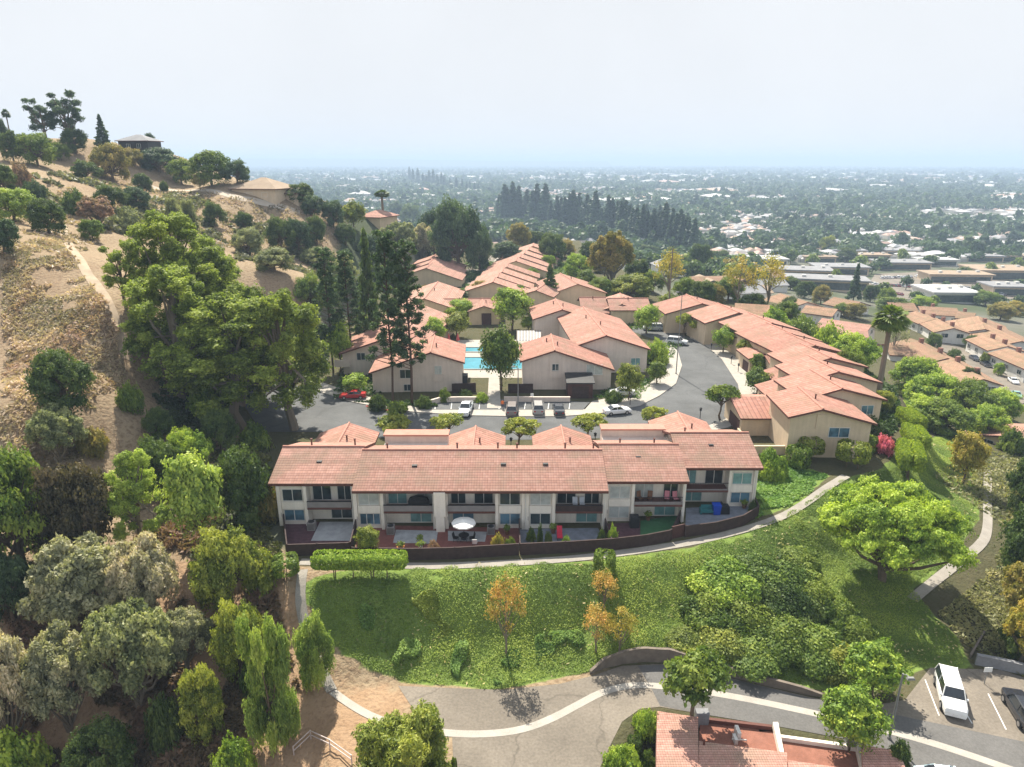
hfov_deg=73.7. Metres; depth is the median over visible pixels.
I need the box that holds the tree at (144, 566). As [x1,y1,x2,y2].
[101,529,180,608]
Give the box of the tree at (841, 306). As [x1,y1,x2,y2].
[834,302,847,315]
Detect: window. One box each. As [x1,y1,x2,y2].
[281,489,302,500]
[284,509,304,520]
[356,353,365,359]
[358,494,379,504]
[359,513,380,524]
[399,369,409,378]
[404,384,409,390]
[434,366,441,373]
[500,494,519,504]
[500,513,519,524]
[530,494,550,504]
[530,513,550,524]
[552,364,558,370]
[586,365,602,374]
[608,506,628,517]
[609,486,629,497]
[631,358,639,364]
[730,492,749,502]
[732,472,752,483]
[765,261,786,264]
[782,272,830,274]
[793,281,866,290]
[806,259,834,262]
[828,427,849,437]
[834,269,867,274]
[861,405,873,413]
[881,265,929,269]
[931,277,990,282]
[932,262,956,265]
[937,295,973,301]
[941,333,948,337]
[969,258,1002,261]
[991,273,1023,279]
[994,289,1023,295]
[1003,258,1023,260]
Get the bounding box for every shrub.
[0,724,55,766]
[10,161,34,187]
[18,178,50,198]
[58,187,87,217]
[74,425,110,459]
[111,206,143,228]
[114,379,147,414]
[142,691,186,759]
[159,180,168,191]
[185,385,220,418]
[208,730,260,766]
[234,547,283,598]
[234,598,263,625]
[235,418,274,453]
[238,657,266,698]
[257,486,278,523]
[367,393,386,412]
[386,400,408,414]
[414,394,432,409]
[439,387,450,402]
[459,389,472,395]
[475,391,489,402]
[600,743,642,766]
[605,389,623,404]
[630,708,657,744]
[638,748,655,766]
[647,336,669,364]
[664,622,710,652]
[677,588,746,635]
[681,624,753,663]
[685,554,762,607]
[708,595,785,645]
[715,625,787,683]
[723,551,793,595]
[747,578,799,620]
[755,612,816,669]
[758,447,788,482]
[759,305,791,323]
[774,583,825,630]
[775,544,821,573]
[775,557,825,599]
[782,621,849,682]
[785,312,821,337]
[801,579,841,625]
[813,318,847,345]
[815,640,856,685]
[822,596,865,635]
[838,614,881,648]
[868,414,884,437]
[876,433,894,456]
[887,737,912,766]
[994,426,1023,455]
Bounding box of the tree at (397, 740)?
[351,697,451,766]
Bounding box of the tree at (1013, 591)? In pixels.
[999,561,1023,612]
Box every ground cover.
[309,434,977,688]
[358,602,585,684]
[412,589,450,636]
[755,463,827,517]
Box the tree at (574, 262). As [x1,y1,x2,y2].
[563,252,593,277]
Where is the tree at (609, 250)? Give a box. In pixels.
[585,230,635,280]
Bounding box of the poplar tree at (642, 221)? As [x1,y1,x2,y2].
[637,204,647,238]
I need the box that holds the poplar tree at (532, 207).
[527,189,536,217]
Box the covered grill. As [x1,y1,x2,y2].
[720,503,729,513]
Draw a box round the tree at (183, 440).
[166,425,213,463]
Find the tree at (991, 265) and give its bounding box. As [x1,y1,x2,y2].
[986,262,998,268]
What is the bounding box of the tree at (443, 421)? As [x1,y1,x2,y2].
[429,412,463,434]
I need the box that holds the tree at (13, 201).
[0,187,35,221]
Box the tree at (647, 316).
[633,304,663,333]
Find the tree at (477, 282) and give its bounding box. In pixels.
[471,280,485,285]
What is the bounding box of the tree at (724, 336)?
[711,323,734,351]
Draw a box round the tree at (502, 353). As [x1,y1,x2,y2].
[477,320,523,389]
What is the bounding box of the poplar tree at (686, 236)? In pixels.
[683,219,691,246]
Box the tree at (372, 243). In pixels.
[355,233,383,261]
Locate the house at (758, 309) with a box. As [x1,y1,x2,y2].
[734,303,769,315]
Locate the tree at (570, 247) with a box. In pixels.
[562,238,576,257]
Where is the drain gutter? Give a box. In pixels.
[329,682,1011,766]
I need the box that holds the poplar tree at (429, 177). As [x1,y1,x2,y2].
[427,170,431,182]
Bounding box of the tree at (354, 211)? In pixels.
[341,197,367,229]
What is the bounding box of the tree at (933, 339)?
[926,332,942,348]
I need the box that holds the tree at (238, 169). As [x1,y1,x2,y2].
[219,157,250,184]
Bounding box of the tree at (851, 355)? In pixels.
[837,347,867,372]
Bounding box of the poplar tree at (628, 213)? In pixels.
[623,205,631,230]
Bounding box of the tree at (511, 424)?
[500,417,541,444]
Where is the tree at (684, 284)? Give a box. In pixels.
[671,276,694,295]
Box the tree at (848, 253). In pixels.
[835,247,858,262]
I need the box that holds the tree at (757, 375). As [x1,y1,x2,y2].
[744,365,773,393]
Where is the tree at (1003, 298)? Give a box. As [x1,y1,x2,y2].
[997,295,1009,302]
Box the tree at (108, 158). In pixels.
[87,142,133,181]
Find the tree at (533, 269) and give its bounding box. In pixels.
[527,267,539,272]
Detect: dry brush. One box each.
[0,237,126,469]
[2,513,301,766]
[21,177,338,260]
[159,447,282,582]
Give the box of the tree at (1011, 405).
[988,387,1023,418]
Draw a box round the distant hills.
[187,158,611,167]
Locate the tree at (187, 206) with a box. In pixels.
[180,197,200,233]
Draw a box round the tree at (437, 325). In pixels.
[426,316,446,336]
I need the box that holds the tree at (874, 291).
[862,285,880,301]
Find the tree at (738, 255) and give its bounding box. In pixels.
[731,253,750,263]
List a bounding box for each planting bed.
[332,260,651,398]
[355,399,437,406]
[594,338,685,398]
[770,304,901,436]
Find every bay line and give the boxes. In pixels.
[925,680,939,715]
[988,694,1006,729]
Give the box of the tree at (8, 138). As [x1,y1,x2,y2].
[0,130,23,160]
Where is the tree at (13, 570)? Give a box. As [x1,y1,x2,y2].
[0,552,37,627]
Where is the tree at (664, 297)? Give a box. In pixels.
[657,290,676,301]
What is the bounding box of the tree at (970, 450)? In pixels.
[946,429,992,483]
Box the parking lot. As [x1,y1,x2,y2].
[869,272,1016,299]
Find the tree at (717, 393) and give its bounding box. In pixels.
[704,384,740,419]
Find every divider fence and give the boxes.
[283,514,286,543]
[350,519,356,548]
[518,518,520,550]
[604,518,611,537]
[671,510,680,539]
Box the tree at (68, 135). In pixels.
[57,128,88,153]
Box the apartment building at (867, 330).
[817,318,876,350]
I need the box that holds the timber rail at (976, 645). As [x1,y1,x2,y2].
[969,631,985,657]
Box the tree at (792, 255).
[781,249,799,263]
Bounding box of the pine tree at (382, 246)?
[364,229,408,401]
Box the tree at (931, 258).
[920,254,939,262]
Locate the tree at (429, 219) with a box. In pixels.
[417,207,438,255]
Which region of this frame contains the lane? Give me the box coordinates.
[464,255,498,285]
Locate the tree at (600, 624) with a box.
[582,602,611,652]
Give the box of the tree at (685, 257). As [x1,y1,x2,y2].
[679,253,688,263]
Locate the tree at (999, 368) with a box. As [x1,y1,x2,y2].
[992,362,1005,375]
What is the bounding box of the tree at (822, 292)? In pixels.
[811,284,832,303]
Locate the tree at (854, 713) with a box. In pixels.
[814,679,894,754]
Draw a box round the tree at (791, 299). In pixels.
[782,295,797,302]
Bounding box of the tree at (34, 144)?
[10,132,57,165]
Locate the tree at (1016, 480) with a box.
[1002,456,1023,514]
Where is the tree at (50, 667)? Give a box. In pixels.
[19,618,110,732]
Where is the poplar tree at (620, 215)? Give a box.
[614,199,625,226]
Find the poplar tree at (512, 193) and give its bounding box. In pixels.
[509,181,516,216]
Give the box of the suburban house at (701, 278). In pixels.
[688,276,725,283]
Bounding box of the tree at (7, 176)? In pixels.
[0,163,17,189]
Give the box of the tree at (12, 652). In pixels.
[0,628,32,738]
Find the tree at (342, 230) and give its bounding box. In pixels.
[333,223,356,245]
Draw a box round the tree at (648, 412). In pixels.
[641,406,668,420]
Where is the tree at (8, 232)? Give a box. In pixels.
[0,217,22,252]
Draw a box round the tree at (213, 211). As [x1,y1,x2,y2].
[202,200,227,226]
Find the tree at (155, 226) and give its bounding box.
[121,209,219,303]
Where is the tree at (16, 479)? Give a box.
[0,441,55,585]
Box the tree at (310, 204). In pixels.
[300,194,325,217]
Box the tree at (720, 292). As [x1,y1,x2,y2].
[714,283,726,303]
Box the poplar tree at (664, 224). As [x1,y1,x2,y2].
[659,210,669,236]
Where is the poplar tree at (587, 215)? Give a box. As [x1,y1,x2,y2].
[585,199,592,225]
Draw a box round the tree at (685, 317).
[675,313,692,336]
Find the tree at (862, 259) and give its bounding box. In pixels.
[849,254,867,264]
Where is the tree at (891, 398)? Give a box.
[877,390,896,411]
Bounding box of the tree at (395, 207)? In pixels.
[387,199,402,213]
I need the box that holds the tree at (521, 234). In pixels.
[505,222,531,246]
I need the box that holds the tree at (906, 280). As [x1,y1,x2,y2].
[899,274,914,289]
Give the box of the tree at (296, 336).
[281,316,317,347]
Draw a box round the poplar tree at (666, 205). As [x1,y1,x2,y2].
[659,201,669,231]
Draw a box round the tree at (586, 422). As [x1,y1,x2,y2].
[570,412,608,434]
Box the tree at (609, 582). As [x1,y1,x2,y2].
[591,568,619,609]
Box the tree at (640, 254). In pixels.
[633,250,645,259]
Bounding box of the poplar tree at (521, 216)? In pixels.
[519,197,523,218]
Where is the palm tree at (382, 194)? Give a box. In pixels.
[374,189,389,209]
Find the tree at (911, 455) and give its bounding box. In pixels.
[894,437,927,482]
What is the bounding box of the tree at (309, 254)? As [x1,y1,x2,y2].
[299,246,333,266]
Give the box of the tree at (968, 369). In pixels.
[962,366,980,374]
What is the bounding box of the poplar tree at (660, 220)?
[658,211,664,236]
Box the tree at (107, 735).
[56,711,137,766]
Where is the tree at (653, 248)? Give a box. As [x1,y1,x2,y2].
[639,245,658,251]
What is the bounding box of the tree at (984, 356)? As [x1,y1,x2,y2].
[979,352,990,360]
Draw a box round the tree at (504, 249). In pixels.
[489,241,522,261]
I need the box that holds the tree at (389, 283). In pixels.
[375,265,412,299]
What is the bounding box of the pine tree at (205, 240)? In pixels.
[187,233,242,295]
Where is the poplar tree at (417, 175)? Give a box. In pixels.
[416,168,419,181]
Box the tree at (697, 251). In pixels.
[687,243,714,264]
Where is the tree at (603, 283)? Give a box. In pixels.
[587,276,612,296]
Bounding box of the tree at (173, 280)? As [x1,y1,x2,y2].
[117,261,223,399]
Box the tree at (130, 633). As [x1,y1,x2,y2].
[76,596,176,707]
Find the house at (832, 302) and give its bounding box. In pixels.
[822,297,870,313]
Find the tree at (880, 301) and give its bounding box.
[875,296,910,311]
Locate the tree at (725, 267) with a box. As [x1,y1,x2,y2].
[713,262,740,275]
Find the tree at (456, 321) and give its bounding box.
[443,310,471,337]
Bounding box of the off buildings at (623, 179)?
[253,172,1020,200]
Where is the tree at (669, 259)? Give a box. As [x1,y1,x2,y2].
[651,246,686,292]
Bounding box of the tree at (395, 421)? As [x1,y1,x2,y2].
[375,413,412,431]
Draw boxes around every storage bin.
[699,504,712,513]
[712,502,721,514]
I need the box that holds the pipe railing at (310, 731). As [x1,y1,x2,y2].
[292,730,352,763]
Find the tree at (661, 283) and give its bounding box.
[645,269,666,292]
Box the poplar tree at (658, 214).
[656,210,660,236]
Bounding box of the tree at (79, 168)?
[69,158,103,178]
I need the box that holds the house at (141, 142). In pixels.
[114,135,163,162]
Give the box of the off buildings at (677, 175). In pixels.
[232,166,1023,183]
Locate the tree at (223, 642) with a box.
[206,598,265,683]
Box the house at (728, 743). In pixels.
[655,708,904,766]
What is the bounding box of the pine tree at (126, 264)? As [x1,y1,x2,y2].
[98,239,140,310]
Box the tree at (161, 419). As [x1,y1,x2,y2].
[140,406,175,439]
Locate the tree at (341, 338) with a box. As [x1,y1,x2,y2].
[325,320,353,371]
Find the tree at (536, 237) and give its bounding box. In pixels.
[529,230,544,243]
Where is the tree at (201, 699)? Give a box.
[174,661,226,747]
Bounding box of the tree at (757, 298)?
[738,292,768,304]
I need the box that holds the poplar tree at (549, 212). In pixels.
[547,200,552,219]
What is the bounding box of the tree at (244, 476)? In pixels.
[210,442,274,534]
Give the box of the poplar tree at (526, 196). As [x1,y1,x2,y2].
[520,189,530,216]
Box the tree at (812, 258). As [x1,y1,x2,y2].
[805,253,820,262]
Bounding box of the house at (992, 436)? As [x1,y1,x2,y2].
[964,423,1023,453]
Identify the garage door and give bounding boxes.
[481,313,490,324]
[729,410,739,429]
[742,359,747,371]
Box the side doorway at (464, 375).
[462,373,467,382]
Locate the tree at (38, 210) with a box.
[22,197,68,235]
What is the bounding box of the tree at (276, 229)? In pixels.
[263,214,297,248]
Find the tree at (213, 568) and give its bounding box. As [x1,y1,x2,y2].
[186,523,271,615]
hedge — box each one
[310,549,408,577]
[895,406,928,428]
[899,422,932,450]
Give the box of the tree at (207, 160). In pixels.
[182,149,230,186]
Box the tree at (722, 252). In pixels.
[713,249,729,256]
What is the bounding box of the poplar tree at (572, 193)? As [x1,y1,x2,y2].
[566,189,578,223]
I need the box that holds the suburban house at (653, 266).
[650,259,679,274]
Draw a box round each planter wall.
[430,396,481,402]
[504,396,569,401]
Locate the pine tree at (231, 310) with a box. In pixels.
[159,291,300,432]
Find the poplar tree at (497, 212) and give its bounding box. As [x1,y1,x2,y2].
[495,193,501,217]
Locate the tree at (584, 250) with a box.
[577,240,593,258]
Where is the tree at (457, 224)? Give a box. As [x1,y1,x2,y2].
[425,193,489,271]
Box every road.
[152,185,299,213]
[398,664,1023,766]
[638,665,1023,766]
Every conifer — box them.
[93,113,111,146]
[354,227,380,334]
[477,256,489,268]
[543,263,558,287]
[844,263,863,300]
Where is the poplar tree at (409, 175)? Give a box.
[407,167,410,179]
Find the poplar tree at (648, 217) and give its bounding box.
[645,211,649,237]
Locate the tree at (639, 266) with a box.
[623,258,652,275]
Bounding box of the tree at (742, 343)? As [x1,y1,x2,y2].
[736,339,752,348]
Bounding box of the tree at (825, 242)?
[818,235,836,249]
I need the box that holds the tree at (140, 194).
[122,186,151,209]
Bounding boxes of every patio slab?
[311,522,353,540]
[393,530,437,543]
[448,531,486,541]
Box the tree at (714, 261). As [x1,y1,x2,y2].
[706,257,725,265]
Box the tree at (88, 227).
[76,219,105,239]
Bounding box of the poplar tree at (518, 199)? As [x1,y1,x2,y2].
[513,185,522,217]
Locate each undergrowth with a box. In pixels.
[24,170,341,275]
[152,296,330,432]
[934,450,1023,524]
[938,467,1023,676]
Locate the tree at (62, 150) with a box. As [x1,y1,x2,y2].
[51,140,73,160]
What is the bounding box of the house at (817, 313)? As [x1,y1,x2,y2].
[801,305,842,323]
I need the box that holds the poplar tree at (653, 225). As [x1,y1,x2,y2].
[647,208,659,237]
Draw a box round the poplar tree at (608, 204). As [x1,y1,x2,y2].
[603,195,613,227]
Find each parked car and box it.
[339,389,365,399]
[458,400,473,415]
[506,401,516,415]
[532,400,543,413]
[552,403,564,414]
[603,404,631,415]
[609,386,635,394]
[644,323,662,330]
[666,335,687,345]
[913,763,955,766]
[933,663,968,719]
[969,354,979,360]
[979,361,991,366]
[1001,687,1023,729]
[1007,377,1019,383]
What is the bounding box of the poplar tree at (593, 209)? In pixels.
[587,189,601,226]
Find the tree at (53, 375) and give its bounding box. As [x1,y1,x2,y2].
[20,347,99,414]
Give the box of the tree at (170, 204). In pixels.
[163,196,183,234]
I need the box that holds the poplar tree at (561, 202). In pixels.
[557,197,562,220]
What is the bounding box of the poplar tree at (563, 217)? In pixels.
[560,197,567,222]
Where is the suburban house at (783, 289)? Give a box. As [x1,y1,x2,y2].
[756,279,789,292]
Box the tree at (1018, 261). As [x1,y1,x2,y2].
[1011,257,1023,265]
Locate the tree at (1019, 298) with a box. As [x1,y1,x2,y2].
[1011,294,1023,301]
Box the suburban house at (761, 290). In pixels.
[720,285,766,298]
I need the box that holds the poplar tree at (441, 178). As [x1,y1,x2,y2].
[439,172,442,183]
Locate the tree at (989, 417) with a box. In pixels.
[965,401,1012,433]
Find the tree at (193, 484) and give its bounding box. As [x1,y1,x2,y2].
[153,447,232,549]
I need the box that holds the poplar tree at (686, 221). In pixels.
[682,216,688,244]
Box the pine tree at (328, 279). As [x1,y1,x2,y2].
[311,246,344,371]
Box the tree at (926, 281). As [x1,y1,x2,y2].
[920,277,932,283]
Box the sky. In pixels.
[0,0,1023,163]
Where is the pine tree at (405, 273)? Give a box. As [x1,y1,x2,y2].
[386,239,431,402]
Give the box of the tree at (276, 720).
[232,609,300,757]
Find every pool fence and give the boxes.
[452,383,475,392]
[508,384,532,392]
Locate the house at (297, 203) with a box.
[284,187,313,205]
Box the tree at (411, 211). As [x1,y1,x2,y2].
[399,202,420,222]
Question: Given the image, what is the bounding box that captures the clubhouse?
[519,298,650,397]
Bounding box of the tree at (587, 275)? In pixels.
[576,269,596,281]
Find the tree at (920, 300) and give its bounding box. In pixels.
[910,295,936,306]
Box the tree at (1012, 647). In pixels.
[995,625,1021,660]
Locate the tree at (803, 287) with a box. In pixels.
[793,281,816,298]
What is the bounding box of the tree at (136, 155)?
[124,147,143,166]
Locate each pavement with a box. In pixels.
[317,345,681,416]
[690,337,755,428]
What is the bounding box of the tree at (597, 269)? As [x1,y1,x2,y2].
[592,263,606,272]
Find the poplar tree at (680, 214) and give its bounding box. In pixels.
[678,207,682,227]
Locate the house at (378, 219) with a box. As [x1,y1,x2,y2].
[363,210,399,228]
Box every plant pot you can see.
[396,540,404,547]
[415,534,422,540]
[415,541,425,547]
[503,524,511,534]
[549,523,556,533]
[643,510,652,520]
[740,499,747,508]
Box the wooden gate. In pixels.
[672,523,684,538]
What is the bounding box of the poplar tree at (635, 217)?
[630,207,638,229]
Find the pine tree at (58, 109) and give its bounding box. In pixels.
[46,89,84,129]
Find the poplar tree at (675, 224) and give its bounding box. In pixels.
[671,213,679,244]
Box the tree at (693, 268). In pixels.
[677,259,704,276]
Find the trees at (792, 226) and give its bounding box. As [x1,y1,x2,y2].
[365,204,1023,265]
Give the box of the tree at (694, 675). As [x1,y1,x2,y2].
[659,645,736,715]
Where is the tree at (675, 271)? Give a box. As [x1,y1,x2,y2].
[658,257,680,275]
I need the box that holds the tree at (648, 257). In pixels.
[642,251,659,267]
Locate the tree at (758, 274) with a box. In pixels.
[741,263,759,279]
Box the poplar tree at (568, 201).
[565,192,570,224]
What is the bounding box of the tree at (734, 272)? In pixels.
[722,256,759,302]
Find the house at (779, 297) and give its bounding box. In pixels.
[764,293,822,315]
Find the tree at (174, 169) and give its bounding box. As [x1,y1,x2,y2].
[163,157,194,184]
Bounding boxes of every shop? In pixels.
[746,255,789,264]
[764,265,835,274]
[785,273,871,294]
[802,254,837,262]
[808,262,871,275]
[825,248,868,252]
[856,252,892,260]
[868,258,934,269]
[881,248,920,254]
[910,284,979,303]
[911,256,960,265]
[916,270,995,282]
[957,264,1023,279]
[964,253,1006,261]
[976,281,1023,295]
[1003,253,1023,261]
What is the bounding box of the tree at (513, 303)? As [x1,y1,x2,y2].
[491,287,533,330]
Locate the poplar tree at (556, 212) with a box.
[552,194,560,221]
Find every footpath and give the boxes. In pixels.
[295,569,336,692]
[299,474,849,568]
[907,469,992,601]
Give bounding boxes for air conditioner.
[306,520,316,530]
[386,524,394,534]
[487,524,494,534]
[629,514,639,527]
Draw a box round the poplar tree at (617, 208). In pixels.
[613,198,619,227]
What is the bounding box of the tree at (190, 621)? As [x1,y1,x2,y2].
[165,605,214,669]
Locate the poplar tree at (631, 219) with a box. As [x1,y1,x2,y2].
[627,207,634,230]
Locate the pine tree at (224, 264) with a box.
[178,245,241,377]
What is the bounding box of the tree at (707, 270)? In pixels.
[700,263,714,275]
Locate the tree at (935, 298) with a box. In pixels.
[930,295,940,306]
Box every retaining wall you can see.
[589,646,822,697]
[975,653,1023,674]
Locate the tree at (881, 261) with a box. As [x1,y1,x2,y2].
[872,256,892,269]
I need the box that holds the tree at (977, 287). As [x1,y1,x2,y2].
[971,283,982,290]
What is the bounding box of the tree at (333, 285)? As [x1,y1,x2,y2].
[319,280,343,302]
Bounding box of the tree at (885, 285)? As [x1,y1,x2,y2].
[878,282,892,292]
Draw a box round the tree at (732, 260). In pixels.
[723,258,737,264]
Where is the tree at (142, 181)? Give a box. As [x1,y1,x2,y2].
[131,173,152,190]
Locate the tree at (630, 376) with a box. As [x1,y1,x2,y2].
[615,362,645,399]
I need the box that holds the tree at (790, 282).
[785,275,800,289]
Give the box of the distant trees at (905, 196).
[251,177,1023,223]
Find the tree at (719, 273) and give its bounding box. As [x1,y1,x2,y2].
[711,269,725,275]
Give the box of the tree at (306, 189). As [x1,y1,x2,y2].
[286,182,313,202]
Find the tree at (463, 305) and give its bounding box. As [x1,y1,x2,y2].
[443,298,472,320]
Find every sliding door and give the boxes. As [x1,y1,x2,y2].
[312,486,331,499]
[331,509,352,517]
[337,486,350,499]
[388,494,407,503]
[410,514,431,521]
[417,494,432,503]
[451,494,465,503]
[452,514,473,519]
[474,494,492,503]
[557,494,575,503]
[576,514,596,521]
[584,494,599,503]
[635,484,653,496]
[654,507,674,515]
[663,484,678,496]
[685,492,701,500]
[687,470,696,482]
[704,470,723,482]
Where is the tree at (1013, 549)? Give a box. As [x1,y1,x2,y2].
[994,501,1023,574]
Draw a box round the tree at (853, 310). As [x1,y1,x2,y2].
[843,303,868,318]
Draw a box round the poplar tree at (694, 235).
[687,217,698,246]
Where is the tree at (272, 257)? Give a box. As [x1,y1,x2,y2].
[253,246,294,272]
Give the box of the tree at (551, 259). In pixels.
[541,255,556,265]
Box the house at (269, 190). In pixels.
[228,177,289,204]
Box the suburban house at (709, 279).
[695,274,717,281]
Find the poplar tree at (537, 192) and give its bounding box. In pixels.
[534,181,540,215]
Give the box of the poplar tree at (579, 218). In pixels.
[577,201,583,221]
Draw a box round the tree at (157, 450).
[129,433,183,504]
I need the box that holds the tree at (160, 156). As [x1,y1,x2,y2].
[138,146,179,172]
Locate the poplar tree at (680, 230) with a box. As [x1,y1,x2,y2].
[676,214,685,246]
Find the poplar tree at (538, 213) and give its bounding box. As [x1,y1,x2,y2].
[535,196,542,218]
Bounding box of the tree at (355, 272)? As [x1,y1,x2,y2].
[331,256,359,290]
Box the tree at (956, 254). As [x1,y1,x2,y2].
[940,249,962,258]
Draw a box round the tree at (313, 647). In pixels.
[291,608,335,693]
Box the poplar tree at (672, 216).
[666,208,675,230]
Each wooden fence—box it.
[286,542,349,555]
[351,543,518,559]
[520,529,671,554]
[684,506,758,536]
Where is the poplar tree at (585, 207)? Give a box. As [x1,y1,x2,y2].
[580,193,589,223]
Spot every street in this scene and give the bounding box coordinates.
[245,326,738,439]
[941,342,1023,402]
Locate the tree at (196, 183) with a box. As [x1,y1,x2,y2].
[190,174,206,189]
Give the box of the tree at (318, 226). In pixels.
[305,215,326,244]
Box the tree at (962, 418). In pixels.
[919,396,979,438]
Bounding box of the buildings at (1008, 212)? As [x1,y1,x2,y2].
[344,181,1023,223]
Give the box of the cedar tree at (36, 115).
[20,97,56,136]
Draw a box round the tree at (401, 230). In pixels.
[379,221,418,254]
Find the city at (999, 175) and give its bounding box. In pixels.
[231,165,1023,184]
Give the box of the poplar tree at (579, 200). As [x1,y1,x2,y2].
[577,192,582,221]
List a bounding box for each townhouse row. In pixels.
[268,411,763,531]
[351,281,464,338]
[410,254,466,286]
[442,298,500,324]
[465,263,539,297]
[485,243,559,278]
[520,273,607,312]
[577,293,649,323]
[651,294,887,457]
[877,344,910,361]
[884,302,918,314]
[889,338,1003,392]
[902,309,971,344]
[916,303,975,320]
[947,316,1023,349]
[965,334,1023,382]
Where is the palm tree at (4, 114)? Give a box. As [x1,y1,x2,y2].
[1,109,10,129]
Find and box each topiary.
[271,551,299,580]
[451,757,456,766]
[592,548,615,579]
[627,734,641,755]
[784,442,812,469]
[798,436,825,459]
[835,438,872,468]
[868,434,878,454]
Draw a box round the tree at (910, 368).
[888,354,944,396]
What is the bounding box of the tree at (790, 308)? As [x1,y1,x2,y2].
[774,300,800,318]
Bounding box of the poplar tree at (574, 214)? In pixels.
[568,194,579,225]
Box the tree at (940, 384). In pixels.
[902,370,964,401]
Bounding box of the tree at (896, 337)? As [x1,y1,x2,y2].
[890,327,910,345]
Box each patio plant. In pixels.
[427,539,439,546]
[490,532,504,544]
[505,536,514,543]
[526,526,535,542]
[536,524,542,541]
[544,531,552,541]
[563,534,570,540]
[596,527,605,538]
[606,522,618,537]
[748,499,756,510]
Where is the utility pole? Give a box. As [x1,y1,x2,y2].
[668,248,676,298]
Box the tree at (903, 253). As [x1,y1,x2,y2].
[897,248,910,258]
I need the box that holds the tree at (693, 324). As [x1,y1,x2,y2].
[689,320,697,327]
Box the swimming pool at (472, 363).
[464,357,521,369]
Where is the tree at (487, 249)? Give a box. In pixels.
[464,226,492,269]
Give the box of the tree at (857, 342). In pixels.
[827,330,882,367]
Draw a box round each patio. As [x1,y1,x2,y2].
[285,522,349,543]
[355,525,518,547]
[520,528,598,542]
[608,522,639,536]
[641,516,676,534]
[685,506,748,524]
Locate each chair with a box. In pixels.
[452,531,458,541]
[469,531,475,541]
[557,525,562,540]
[572,497,577,504]
[579,497,584,504]
[636,490,642,501]
[647,490,652,501]
[664,490,669,501]
[672,491,678,501]
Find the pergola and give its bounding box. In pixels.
[517,331,540,340]
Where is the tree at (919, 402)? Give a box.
[903,392,954,430]
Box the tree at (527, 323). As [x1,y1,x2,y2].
[519,316,531,330]
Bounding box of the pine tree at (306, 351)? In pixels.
[231,287,332,430]
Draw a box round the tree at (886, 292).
[876,287,896,299]
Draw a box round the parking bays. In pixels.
[418,399,589,409]
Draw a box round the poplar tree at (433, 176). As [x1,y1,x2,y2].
[431,170,434,181]
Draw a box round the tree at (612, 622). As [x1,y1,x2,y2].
[600,606,639,651]
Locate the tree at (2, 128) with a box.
[0,118,7,142]
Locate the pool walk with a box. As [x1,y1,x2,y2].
[487,375,500,407]
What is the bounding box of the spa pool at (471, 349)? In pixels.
[466,347,482,351]
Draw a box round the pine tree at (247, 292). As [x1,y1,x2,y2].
[218,282,295,407]
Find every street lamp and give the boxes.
[511,366,518,415]
[675,291,682,373]
[887,673,915,739]
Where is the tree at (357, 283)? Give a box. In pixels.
[348,278,370,297]
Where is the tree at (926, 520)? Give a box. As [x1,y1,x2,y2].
[816,474,980,582]
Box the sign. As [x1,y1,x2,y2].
[984,667,992,683]
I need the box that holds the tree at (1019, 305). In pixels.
[1008,300,1023,316]
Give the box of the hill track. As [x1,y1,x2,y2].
[60,224,133,360]
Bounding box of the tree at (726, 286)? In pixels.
[715,276,745,300]
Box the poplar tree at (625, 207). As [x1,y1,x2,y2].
[623,200,628,211]
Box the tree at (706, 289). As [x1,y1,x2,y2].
[687,279,716,301]
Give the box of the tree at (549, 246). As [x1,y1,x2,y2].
[538,231,566,261]
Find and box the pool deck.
[458,340,526,377]
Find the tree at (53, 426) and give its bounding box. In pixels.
[23,402,90,462]
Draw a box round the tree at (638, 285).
[610,273,655,297]
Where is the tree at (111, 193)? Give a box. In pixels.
[92,183,130,209]
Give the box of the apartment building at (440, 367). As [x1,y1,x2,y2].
[334,325,467,391]
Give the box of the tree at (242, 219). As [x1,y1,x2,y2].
[235,211,253,227]
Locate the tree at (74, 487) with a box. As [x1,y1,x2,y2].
[22,458,118,553]
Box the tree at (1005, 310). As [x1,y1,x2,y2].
[987,301,1020,320]
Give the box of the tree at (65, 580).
[15,531,125,633]
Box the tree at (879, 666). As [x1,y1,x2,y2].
[840,636,914,700]
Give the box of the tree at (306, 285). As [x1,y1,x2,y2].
[291,270,324,312]
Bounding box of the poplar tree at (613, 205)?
[609,198,615,227]
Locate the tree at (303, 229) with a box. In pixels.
[283,217,312,251]
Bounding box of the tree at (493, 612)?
[483,571,527,653]
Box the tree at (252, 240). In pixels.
[230,226,264,255]
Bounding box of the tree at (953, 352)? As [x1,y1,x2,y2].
[947,348,965,362]
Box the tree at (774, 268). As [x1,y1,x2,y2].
[749,253,788,304]
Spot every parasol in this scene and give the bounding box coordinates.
[408,495,428,504]
[451,517,475,539]
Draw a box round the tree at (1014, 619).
[1002,598,1023,662]
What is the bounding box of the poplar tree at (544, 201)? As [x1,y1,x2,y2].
[538,182,549,220]
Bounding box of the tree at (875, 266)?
[867,262,880,273]
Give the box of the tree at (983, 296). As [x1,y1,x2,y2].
[972,289,1001,305]
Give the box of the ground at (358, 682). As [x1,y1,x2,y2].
[0,138,1023,766]
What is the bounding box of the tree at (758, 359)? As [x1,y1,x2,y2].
[749,352,765,369]
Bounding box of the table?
[459,532,468,540]
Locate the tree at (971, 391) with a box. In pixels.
[946,376,1002,409]

